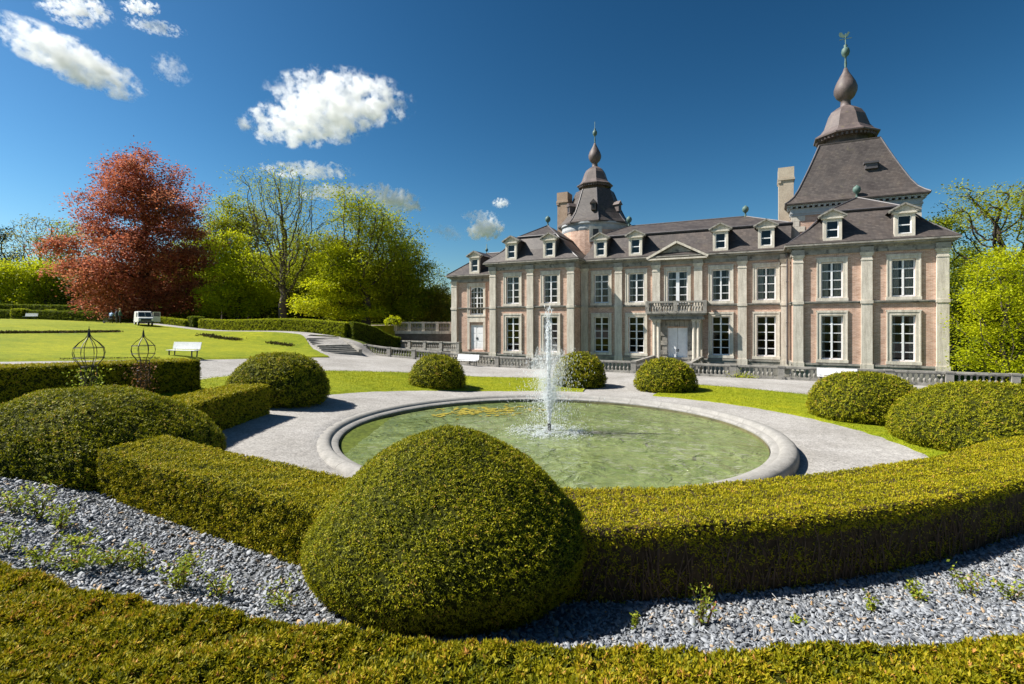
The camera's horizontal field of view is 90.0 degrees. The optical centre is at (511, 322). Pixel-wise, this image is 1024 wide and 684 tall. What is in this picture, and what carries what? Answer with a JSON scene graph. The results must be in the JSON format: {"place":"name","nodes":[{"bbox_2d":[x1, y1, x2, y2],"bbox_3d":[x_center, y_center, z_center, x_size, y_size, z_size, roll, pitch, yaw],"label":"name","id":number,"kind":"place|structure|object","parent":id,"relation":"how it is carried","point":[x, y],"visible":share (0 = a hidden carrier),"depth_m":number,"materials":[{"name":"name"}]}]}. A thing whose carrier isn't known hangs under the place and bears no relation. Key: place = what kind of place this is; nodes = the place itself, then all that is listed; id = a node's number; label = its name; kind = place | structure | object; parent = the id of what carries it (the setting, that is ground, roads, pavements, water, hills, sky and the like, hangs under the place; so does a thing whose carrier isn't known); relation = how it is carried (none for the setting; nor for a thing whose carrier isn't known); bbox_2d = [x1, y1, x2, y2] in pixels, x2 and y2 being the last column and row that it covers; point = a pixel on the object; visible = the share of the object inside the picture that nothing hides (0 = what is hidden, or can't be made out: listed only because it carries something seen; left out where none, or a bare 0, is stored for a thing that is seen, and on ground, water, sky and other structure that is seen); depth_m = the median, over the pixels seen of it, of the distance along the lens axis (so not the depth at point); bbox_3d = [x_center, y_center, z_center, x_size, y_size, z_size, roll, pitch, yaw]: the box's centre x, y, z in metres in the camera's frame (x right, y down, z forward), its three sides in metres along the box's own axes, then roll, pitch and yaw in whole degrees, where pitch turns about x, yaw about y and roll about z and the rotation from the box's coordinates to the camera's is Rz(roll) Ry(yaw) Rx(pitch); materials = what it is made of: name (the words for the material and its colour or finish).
{"place":"outdoors","nodes":[
{"label":"outdoors","id":0,"kind":"place"},
{"bbox_2d":[0,319,329,361],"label":"lawn","id":1,"kind":"structure","parent":0,"point":[17,347],"depth_m":41.22,"materials":[{"name":"green plant"}]},
{"bbox_2d":[0,330,122,333],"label":"flower bed","id":2,"kind":"object","parent":1,"relation":"on","point":[56,331],"visible":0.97,"depth_m":42.01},
{"bbox_2d":[134,311,159,325],"bbox_3d":[-42.895,-0.537,60.248,2.234,1.656,3.542,0,0,-44],"label":"delivery van","id":3,"kind":"object","parent":1,"relation":"on","point":[144,316],"visible":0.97,"depth_m":59.37,"materials":[{"name":"white paint"}]},
{"bbox_2d":[123,322,332,335],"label":"gravel path","id":4,"kind":"structure","parent":0,"point":[305,333],"depth_m":59.60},
{"bbox_2d":[300,174,419,324],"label":"tall tree","id":5,"kind":"object","parent":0,"point":[366,255],"visible":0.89,"depth_m":68.70,"materials":[{"name":"green plant"}]},
{"bbox_2d":[370,323,439,335],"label":"terrace","id":6,"kind":"structure","parent":0,"point":[386,329],"depth_m":64.58,"materials":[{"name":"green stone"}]},
{"bbox_2d":[0,309,133,321],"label":"clipped hedge","id":7,"kind":"object","parent":6,"relation":"on","point":[70,315],"visible":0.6,"depth_m":81.90,"materials":[{"name":"green plant"}]},
{"bbox_2d":[0,303,167,316],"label":"clipped hedge","id":8,"kind":"object","parent":6,"relation":"on","point":[36,306],"visible":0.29,"depth_m":91.48,"materials":[{"name":"green plant"}]},
{"bbox_2d":[23,135,229,322],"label":"copper beech","id":9,"kind":"object","parent":6,"relation":"on","point":[132,287],"visible":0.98,"depth_m":73.84,"materials":[{"name":"red plant"}]},
{"bbox_2d":[150,238,233,318],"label":"leafy tree","id":10,"kind":"object","parent":6,"relation":"on","point":[197,314],"visible":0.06,"depth_m":100.63,"materials":[{"name":"green plant"}]},
{"bbox_2d":[185,227,280,318],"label":"leafy tree","id":11,"kind":"object","parent":6,"relation":"on","point":[234,291],"visible":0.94,"depth_m":74.30,"materials":[{"name":"green plant"}]},
{"bbox_2d":[207,203,281,318],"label":"leafy tree","id":12,"kind":"object","parent":6,"relation":"on","point":[264,247],"visible":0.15,"depth_m":94.47,"materials":[{"name":"green plant"}]},
{"bbox_2d":[198,247,312,318],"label":"leafy tree","id":13,"kind":"object","parent":6,"relation":"on","point":[269,312],"visible":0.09,"depth_m":102.02,"materials":[{"name":"green plant"}]},
{"bbox_2d":[197,318,348,337],"bbox_3d":[-28.198,0.550,59.840,22.399,2.399,1.692,0,0,21],"label":"clipped hedge","id":14,"kind":"object","parent":6,"relation":"on","point":[333,328],"visible":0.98,"depth_m":58.58,"materials":[{"name":"green plant"}]},
{"bbox_2d":[203,162,348,317],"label":"bare tree","id":15,"kind":"object","parent":6,"relation":"on","point":[283,253],"visible":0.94,"depth_m":71.13,"materials":[{"name":"grey plant"}]},
{"bbox_2d":[243,222,340,318],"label":"leafy tree","id":16,"kind":"object","parent":6,"relation":"on","point":[298,284],"visible":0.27,"depth_m":85.28,"materials":[{"name":"green plant"}]},
{"bbox_2d":[280,239,395,320],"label":"leafy tree","id":17,"kind":"object","parent":6,"relation":"on","point":[340,313],"visible":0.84,"depth_m":67.64,"materials":[{"name":"green plant"}]},
{"bbox_2d":[345,201,441,315],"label":"leafy tree","id":18,"kind":"object","parent":6,"relation":"on","point":[416,252],"visible":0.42,"depth_m":74.73,"materials":[{"name":"green plant"}]},
{"bbox_2d":[346,253,449,321],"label":"leafy tree","id":19,"kind":"object","parent":6,"relation":"on","point":[409,309],"visible":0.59,"depth_m":74.38,"materials":[{"name":"green plant"}]},
{"bbox_2d":[403,283,450,327],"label":"bush","id":20,"kind":"object","parent":6,"relation":"on","point":[440,304],"visible":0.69,"depth_m":78.41,"materials":[{"name":"green plant"}]},
{"bbox_2d":[0,335,928,477],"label":"gravel forecourt","id":21,"kind":"structure","parent":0,"point":[291,435],"depth_m":20.40,"materials":[{"name":"gravel"}]},
{"bbox_2d":[72,329,105,386],"bbox_3d":[-13.300,1.550,16.100,0.804,2.905,0.804,0,0,10],"label":"garden obelisk","id":22,"kind":"object","parent":21,"relation":"on","point":[84,347],"visible":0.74,"depth_m":16.07,"materials":[{"name":"black metal"}]},
{"bbox_2d":[62,366,111,387],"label":"climbing rose","id":23,"kind":"object","parent":22,"relation":"attached to","point":[83,382],"visible":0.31,"depth_m":16.02,"materials":[{"name":"green plant"}]},
{"bbox_2d":[130,328,155,390],"bbox_3d":[-13.750,1.582,19.100,0.767,2.760,0.767,0,0,10],"label":"garden obelisk","id":24,"kind":"object","parent":21,"relation":"on","point":[154,353],"visible":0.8,"depth_m":19.05,"materials":[{"name":"black metal"}]},
{"bbox_2d":[119,362,158,392],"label":"climbing rose","id":25,"kind":"object","parent":24,"relation":"attached to","point":[148,376],"visible":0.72,"depth_m":19.05,"materials":[{"name":"red plant"}]},
{"bbox_2d":[168,342,201,356],"bbox_3d":[-21.419,1.721,33.446,2.350,0.987,0.640,0,0,17],"label":"garden bench","id":26,"kind":"object","parent":21,"relation":"on","point":[191,345],"visible":0.96,"depth_m":33.54,"materials":[{"name":"white paint"}]},
{"bbox_2d":[306,337,357,354],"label":"stone steps","id":27,"kind":"structure","parent":21,"relation":"on","point":[343,349],"depth_m":49.19,"materials":[{"name":"stone"}]},
{"bbox_2d":[160,371,584,396],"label":"ring lawn","id":28,"kind":"structure","parent":21,"relation":"on","point":[400,386],"depth_m":30.11,"materials":[{"name":"green plant"}]},
{"bbox_2d":[0,384,226,491],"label":"yew dome","id":29,"kind":"structure","parent":28,"relation":"on","point":[64,435],"depth_m":10.41,"materials":[{"name":"plant"}]},
{"bbox_2d":[166,382,270,430],"bbox_3d":[-9.653,2.805,15.723,1.972,1.261,6.748,0,0,0],"label":"clipped hedge","id":30,"kind":"object","parent":28,"relation":"on","point":[230,405],"visible":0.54,"depth_m":16.78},
{"bbox_2d":[224,351,331,408],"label":"yew dome","id":31,"kind":"structure","parent":28,"relation":"on","point":[295,379],"depth_m":20.48,"materials":[{"name":"plant"}]},
{"bbox_2d":[407,353,466,389],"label":"yew dome","id":32,"kind":"structure","parent":28,"relation":"on","point":[436,371],"depth_m":29.22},
{"bbox_2d":[553,351,607,388],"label":"yew dome","id":33,"kind":"structure","parent":28,"relation":"on","point":[597,379],"depth_m":31.28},
{"bbox_2d":[0,476,1023,654],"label":"slate bed","id":34,"kind":"object","parent":21,"relation":"on","point":[298,590],"visible":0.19,"depth_m":6.98,"materials":[{"name":"gravel"}]},
{"bbox_2d":[0,517,35,552],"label":"rose bush","id":35,"kind":"object","parent":34,"relation":"on","point":[16,532],"visible":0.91,"depth_m":6.53,"materials":[{"name":"green plant"}]},
{"bbox_2d":[0,483,39,512],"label":"rose bush","id":36,"kind":"object","parent":34,"relation":"on","point":[16,505],"visible":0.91,"depth_m":7.75,"materials":[{"name":"green plant"}]},
{"bbox_2d":[13,475,58,521],"bbox_3d":[-7.218,2.715,7.822,0.551,0.664,0.542,0,0,-21],"label":"rose bush","id":37,"kind":"object","parent":34,"relation":"on","point":[42,505],"visible":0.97,"depth_m":7.76,"materials":[{"name":"green plant"}]},
{"bbox_2d":[14,537,73,566],"bbox_3d":[-5.758,2.851,6.344,0.367,0.383,0.597,0,0,11],"label":"rose bush","id":38,"kind":"object","parent":34,"relation":"on","point":[31,552],"visible":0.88,"depth_m":6.25,"materials":[{"name":"green plant"}]},
{"bbox_2d":[33,497,79,529],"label":"rose bush","id":39,"kind":"object","parent":34,"relation":"on","point":[61,519],"visible":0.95,"depth_m":7.56,"materials":[{"name":"green plant"}]},
{"bbox_2d":[31,531,102,571],"bbox_3d":[-5.499,2.918,6.381,0.828,0.422,0.605,0,0,0],"label":"rose bush","id":40,"kind":"object","parent":34,"relation":"on","point":[77,563],"visible":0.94,"depth_m":6.34,"materials":[{"name":"green plant"}]},
{"bbox_2d":[85,539,142,565],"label":"rose bush","id":41,"kind":"object","parent":34,"relation":"on","point":[111,555],"visible":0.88,"depth_m":6.79,"materials":[{"name":"green plant"}]},
{"bbox_2d":[121,543,152,570],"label":"rose bush","id":42,"kind":"object","parent":34,"relation":"on","point":[137,562],"visible":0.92,"depth_m":6.79,"materials":[{"name":"green plant"}]},
{"bbox_2d":[147,548,211,588],"bbox_3d":[-4.181,3.173,6.491,0.598,0.507,0.554,0,0,0],"label":"rose bush","id":43,"kind":"object","parent":34,"relation":"on","point":[183,571],"visible":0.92,"depth_m":6.51,"materials":[{"name":"green plant"}]},
{"bbox_2d":[195,568,232,599],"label":"rose bush","id":44,"kind":"object","parent":34,"relation":"on","point":[223,586],"visible":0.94,"depth_m":6.43,"materials":[{"name":"green plant"}]},
{"bbox_2d":[257,570,300,611],"bbox_3d":[-2.954,3.460,6.496,0.476,0.451,0.457,0,0,0],"label":"rose bush","id":45,"kind":"object","parent":34,"relation":"on","point":[279,601],"visible":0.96,"depth_m":6.48,"materials":[{"name":"green plant"}]},
{"bbox_2d":[299,423,586,638],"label":"yew dome","id":46,"kind":"structure","parent":34,"relation":"on","point":[443,530],"depth_m":6.41,"materials":[{"name":"plant"}]},
{"bbox_2d":[0,559,1023,683],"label":"clipped hedge","id":47,"kind":"object","parent":34,"relation":"on","point":[54,629],"visible":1,"depth_m":3.31,"materials":[{"name":"plant"}]},
{"bbox_2d":[687,582,717,625],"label":"rose bush","id":48,"kind":"object","parent":34,"relation":"on","point":[702,612],"visible":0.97,"depth_m":6.59,"materials":[{"name":"green plant"}]},
{"bbox_2d":[556,435,1023,604],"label":"clipped hedge","id":49,"kind":"object","parent":34,"relation":"on","point":[725,537],"visible":0.93,"depth_m":8.01,"materials":[{"name":"plant"}]},
{"bbox_2d":[903,577,931,600],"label":"rose bush","id":50,"kind":"object","parent":34,"relation":"on","point":[915,592],"visible":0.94,"depth_m":7.13,"materials":[{"name":"green plant"}]},
{"bbox_2d":[947,559,985,596],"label":"rose bush","id":51,"kind":"object","parent":34,"relation":"on","point":[962,585],"visible":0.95,"depth_m":7.16,"materials":[{"name":"green plant"}]},
{"bbox_2d":[988,577,1023,601],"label":"rose bush","id":52,"kind":"object","parent":34,"relation":"on","point":[1012,590],"visible":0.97,"depth_m":6.80,"materials":[{"name":"green plant"}]},
{"bbox_2d":[316,394,799,484],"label":"fountain pool","id":53,"kind":"structure","parent":21,"relation":"on","point":[783,460],"depth_m":19.18,"materials":[{"name":"stone"}]},
{"bbox_2d":[344,402,769,489],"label":"water","id":54,"kind":"structure","parent":53,"relation":"in","point":[624,446],"depth_m":16.87,"materials":[{"name":"liquid"}]},
{"bbox_2d":[431,404,543,416],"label":"floating weed","id":55,"kind":"object","parent":54,"relation":"on","point":[478,411],"visible":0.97,"depth_m":22.68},
{"bbox_2d":[498,304,603,440],"bbox_3d":[1.272,1.781,18.331,4.602,4.918,3.961,0,0,0],"label":"fountain","id":56,"kind":"object","parent":54,"relation":"in","point":[547,394],"visible":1,"depth_m":18.44,"materials":[{"name":"white liquid"}]},
{"bbox_2d":[653,384,947,456],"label":"ring lawn","id":57,"kind":"structure","parent":21,"relation":"on","point":[798,412],"depth_m":25.36,"materials":[{"name":"green plant"}]},
{"bbox_2d":[633,356,698,392],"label":"yew dome","id":58,"kind":"structure","parent":57,"relation":"on","point":[664,375],"depth_m":29.28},
{"bbox_2d":[805,370,916,425],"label":"yew dome","id":59,"kind":"structure","parent":57,"relation":"on","point":[863,397],"depth_m":20.35,"materials":[{"name":"plant"}]},
{"bbox_2d":[0,0,1023,323],"label":"sky","id":60,"kind":"structure","parent":0,"point":[470,119],"materials":[{"name":"blue"}]},
{"bbox_2d":[159,370,943,455],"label":"grass","id":61,"kind":"structure","parent":0,"point":[484,377],"depth_m":28.52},
{"bbox_2d":[94,321,1021,453],"bbox_3d":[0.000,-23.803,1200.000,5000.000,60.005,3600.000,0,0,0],"label":"ground","id":62,"kind":"structure","parent":0,"point":[354,437],"depth_m":20.54,"materials":[{"name":"green plant"}]},
{"bbox_2d":[0,226,36,303],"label":"tree","id":63,"kind":"object","parent":62,"relation":"on","point":[4,236],"visible":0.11,"depth_m":117.83,"materials":[{"name":"green plant"}]},
{"bbox_2d":[0,251,40,303],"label":"lime tree","id":64,"kind":"object","parent":62,"relation":"on","point":[3,264],"visible":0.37,"depth_m":97.02,"materials":[{"name":"green plant"}]},
{"bbox_2d":[0,252,61,303],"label":"lime tree","id":65,"kind":"object","parent":62,"relation":"on","point":[21,300],"visible":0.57,"depth_m":96.46,"materials":[{"name":"green plant"}]},
{"bbox_2d":[2,254,76,304],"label":"lime tree","id":66,"kind":"object","parent":62,"relation":"on","point":[35,291],"visible":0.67,"depth_m":96.77,"materials":[{"name":"green plant"}]},
{"bbox_2d":[1,213,78,303],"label":"bare tree","id":67,"kind":"object","parent":62,"relation":"on","point":[22,242],"visible":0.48,"depth_m":110.63,"materials":[{"name":"green plant"}]},
{"bbox_2d":[22,217,103,302],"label":"leafy tree","id":68,"kind":"object","parent":62,"relation":"on","point":[59,232],"visible":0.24,"depth_m":113.21,"materials":[{"name":"plant"}]},
{"bbox_2d":[28,261,123,304],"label":"leafy tree","id":69,"kind":"object","parent":62,"relation":"on","point":[64,300],"visible":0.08,"depth_m":98.52,"materials":[{"name":"green plant"}]},
{"bbox_2d":[0,358,201,404],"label":"clipped hedge","id":70,"kind":"object","parent":62,"relation":"on","point":[172,375],"visible":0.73,"depth_m":18.78,"materials":[{"name":"plant"}]},
{"bbox_2d":[150,316,187,326],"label":"clipped hedge","id":71,"kind":"object","parent":62,"relation":"on","point":[174,321],"visible":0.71,"depth_m":65.55,"materials":[{"name":"green plant"}]},
{"bbox_2d":[95,434,349,566],"bbox_3d":[-4.544,3.189,9.256,6.652,1.698,1.626,0,0,20],"label":"clipped hedge","id":72,"kind":"object","parent":62,"relation":"on","point":[265,507],"visible":0.69,"depth_m":9.00,"materials":[{"name":"plant"}]},
{"bbox_2d":[180,188,266,319],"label":"leafy tree","id":73,"kind":"object","parent":62,"relation":"on","point":[215,227],"visible":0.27,"depth_m":91.04,"materials":[{"name":"green plant"}]},
{"bbox_2d":[12,269,450,330],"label":"wood","id":74,"kind":"object","parent":62,"relation":"on","point":[275,313],"visible":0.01,"depth_m":116.93,"materials":[{"name":"green plant"}]},
{"bbox_2d":[348,321,400,351],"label":"clipped hedge","id":75,"kind":"object","parent":62,"relation":"on","point":[365,332],"visible":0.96,"depth_m":56.74,"materials":[{"name":"green plant"}]},
{"bbox_2d":[394,322,450,357],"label":"terrace wall","id":76,"kind":"structure","parent":62,"relation":"on","point":[424,333],"depth_m":62.01,"materials":[{"name":"grey stone"}]},
{"bbox_2d":[400,340,461,352],"bbox_3d":[-9.585,2.567,56.781,10.527,1.165,0.480,0,0,37],"label":"balustrade","id":77,"kind":"object","parent":62,"relation":"on","point":[440,347],"visible":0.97,"depth_m":55.90,"materials":[{"name":"stone"}]},
{"bbox_2d":[363,344,636,372],"bbox_3d":[-2.705,3.191,47.005,28.184,2.011,0.480,0,0,26],"label":"balustrade","id":78,"kind":"object","parent":62,"relation":"on","point":[496,361],"visible":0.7,"depth_m":46.33,"materials":[{"name":"stone"}]},
{"bbox_2d":[445,32,961,382],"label":"chateau","id":79,"kind":"structure","parent":62,"relation":"on","point":[842,261],"depth_m":46.53,"materials":[{"name":"pink brick"}]},
{"bbox_2d":[467,283,485,316],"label":"window","id":80,"kind":"structure","parent":79,"relation":"in","point":[473,285],"depth_m":57.75,"materials":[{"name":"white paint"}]},
{"bbox_2d":[470,325,482,349],"bbox_3d":[-3.925,1.600,57.779,1.750,2.800,0.140,0,0,26],"label":"door","id":81,"kind":"structure","parent":79,"relation":"in","point":[476,331],"depth_m":57.81,"materials":[{"name":"white paint"}]},
{"bbox_2d":[503,272,521,305],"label":"window","id":82,"kind":"structure","parent":79,"relation":"in","point":[507,277],"depth_m":53.63,"materials":[{"name":"white paint"}]},
{"bbox_2d":[503,313,521,353],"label":"window","id":83,"kind":"structure","parent":79,"relation":"in","point":[505,315],"depth_m":53.54,"materials":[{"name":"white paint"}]},
{"bbox_2d":[540,270,560,305],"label":"window","id":84,"kind":"structure","parent":79,"relation":"in","point":[542,273],"depth_m":51.74,"materials":[{"name":"white paint"}]},
{"bbox_2d":[540,313,560,354],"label":"window","id":85,"kind":"structure","parent":79,"relation":"in","point":[554,315],"depth_m":51.70,"materials":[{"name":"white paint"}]},
{"bbox_2d":[590,270,611,305],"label":"window","id":86,"kind":"structure","parent":79,"relation":"in","point":[607,272],"depth_m":51.43,"materials":[{"name":"white paint"}]},
{"bbox_2d":[590,313,611,354],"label":"window","id":87,"kind":"structure","parent":79,"relation":"in","point":[597,315],"depth_m":51.39,"materials":[{"name":"white paint"}]},
{"bbox_2d":[625,268,647,304],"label":"window","id":88,"kind":"structure","parent":79,"relation":"in","point":[629,273],"depth_m":49.96,"materials":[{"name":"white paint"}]},
{"bbox_2d":[625,313,647,355],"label":"window","id":89,"kind":"structure","parent":79,"relation":"in","point":[627,315],"depth_m":49.88,"materials":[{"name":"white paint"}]},
{"bbox_2d":[663,266,691,311],"bbox_3d":[15.614,-3.085,48.223,2.520,4.350,0.643,0,0,26],"label":"window","id":90,"kind":"structure","parent":79,"relation":"in","point":[668,276],"depth_m":48.23,"materials":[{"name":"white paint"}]},
{"bbox_2d":[668,328,687,356],"bbox_3d":[15.596,2.150,48.186,1.840,3.400,0.140,0,0,26],"label":"door","id":91,"kind":"structure","parent":79,"relation":"in","point":[677,337],"depth_m":48.18,"materials":[{"name":"white paint"}]},
{"bbox_2d":[708,264,733,303],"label":"window","id":92,"kind":"structure","parent":79,"relation":"in","point":[712,269],"depth_m":46.55,"materials":[{"name":"white paint"}]},
{"bbox_2d":[708,312,733,357],"bbox_3d":[18.936,1.085,46.445,2.220,4.170,0.380,0,0,26],"label":"window","id":93,"kind":"structure","parent":79,"relation":"in","point":[710,314],"depth_m":46.49,"materials":[{"name":"white paint"}]},
{"bbox_2d":[752,262,779,302],"bbox_3d":[22.302,-3.505,44.937,2.220,3.490,0.644,0,0,26],"label":"window","id":94,"kind":"structure","parent":79,"relation":"in","point":[773,268],"depth_m":44.95,"materials":[{"name":"white paint"}]},
{"bbox_2d":[752,311,779,359],"bbox_3d":[22.244,1.085,44.819,2.220,4.170,0.380,0,0,26],"label":"window","id":95,"kind":"structure","parent":79,"relation":"in","point":[776,314],"depth_m":44.79,"materials":[{"name":"white paint"}]},
{"bbox_2d":[816,256,848,300],"bbox_3d":[25.633,-3.505,41.071,2.220,3.490,0.644,0,0,26],"label":"window","id":96,"kind":"structure","parent":79,"relation":"in","point":[840,271],"depth_m":41.09,"materials":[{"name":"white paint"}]},
{"bbox_2d":[816,310,848,362],"bbox_3d":[25.633,1.085,41.071,2.220,4.170,0.644,0,0,26],"label":"window","id":97,"kind":"structure","parent":79,"relation":"in","point":[842,315],"depth_m":41.06,"materials":[{"name":"white paint"}]},
{"bbox_2d":[886,253,921,299],"bbox_3d":[29.788,-3.505,39.029,2.220,3.490,0.644,0,0,26],"label":"window","id":98,"kind":"structure","parent":79,"relation":"in","point":[892,266],"depth_m":39.05,"materials":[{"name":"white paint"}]},
{"bbox_2d":[886,310,921,364],"bbox_3d":[29.788,1.085,39.029,2.220,4.170,0.644,0,0,26],"label":"window","id":99,"kind":"structure","parent":79,"relation":"in","point":[914,315],"depth_m":39.00,"materials":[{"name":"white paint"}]},
{"bbox_2d":[686,363,1023,385],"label":"balustrade","id":100,"kind":"object","parent":62,"relation":"on","point":[1013,377],"visible":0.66,"depth_m":35.31,"materials":[{"name":"stone"}]},
{"bbox_2d":[884,379,1023,451],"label":"yew dome","id":101,"kind":"structure","parent":62,"relation":"on","point":[950,416],"depth_m":15.83,"materials":[{"name":"plant"}]},
{"bbox_2d":[925,209,1010,350],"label":"leafy tree","id":102,"kind":"object","parent":62,"relation":"on","point":[951,227],"visible":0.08,"depth_m":69.17,"materials":[{"name":"green plant"}]},
{"bbox_2d":[926,178,1023,361],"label":"leafy tree","id":103,"kind":"object","parent":62,"relation":"on","point":[997,235],"visible":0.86,"depth_m":41.42,"materials":[{"name":"green plant"}]},
{"bbox_2d":[938,242,1023,382],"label":"leafy tree","id":104,"kind":"object","parent":62,"relation":"on","point":[1002,302],"visible":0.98,"depth_m":34.55,"materials":[{"name":"green plant"}]},
{"bbox_2d":[949,242,1023,360],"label":"leafy tree","id":105,"kind":"object","parent":62,"relation":"on","point":[954,290],"visible":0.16,"depth_m":52.90,"materials":[{"name":"green plant"}]},
{"bbox_2d":[979,293,1023,384],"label":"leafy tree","id":106,"kind":"object","parent":62,"relation":"on","point":[1019,342],"visible":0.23,"depth_m":40.18,"materials":[{"name":"green plant"}]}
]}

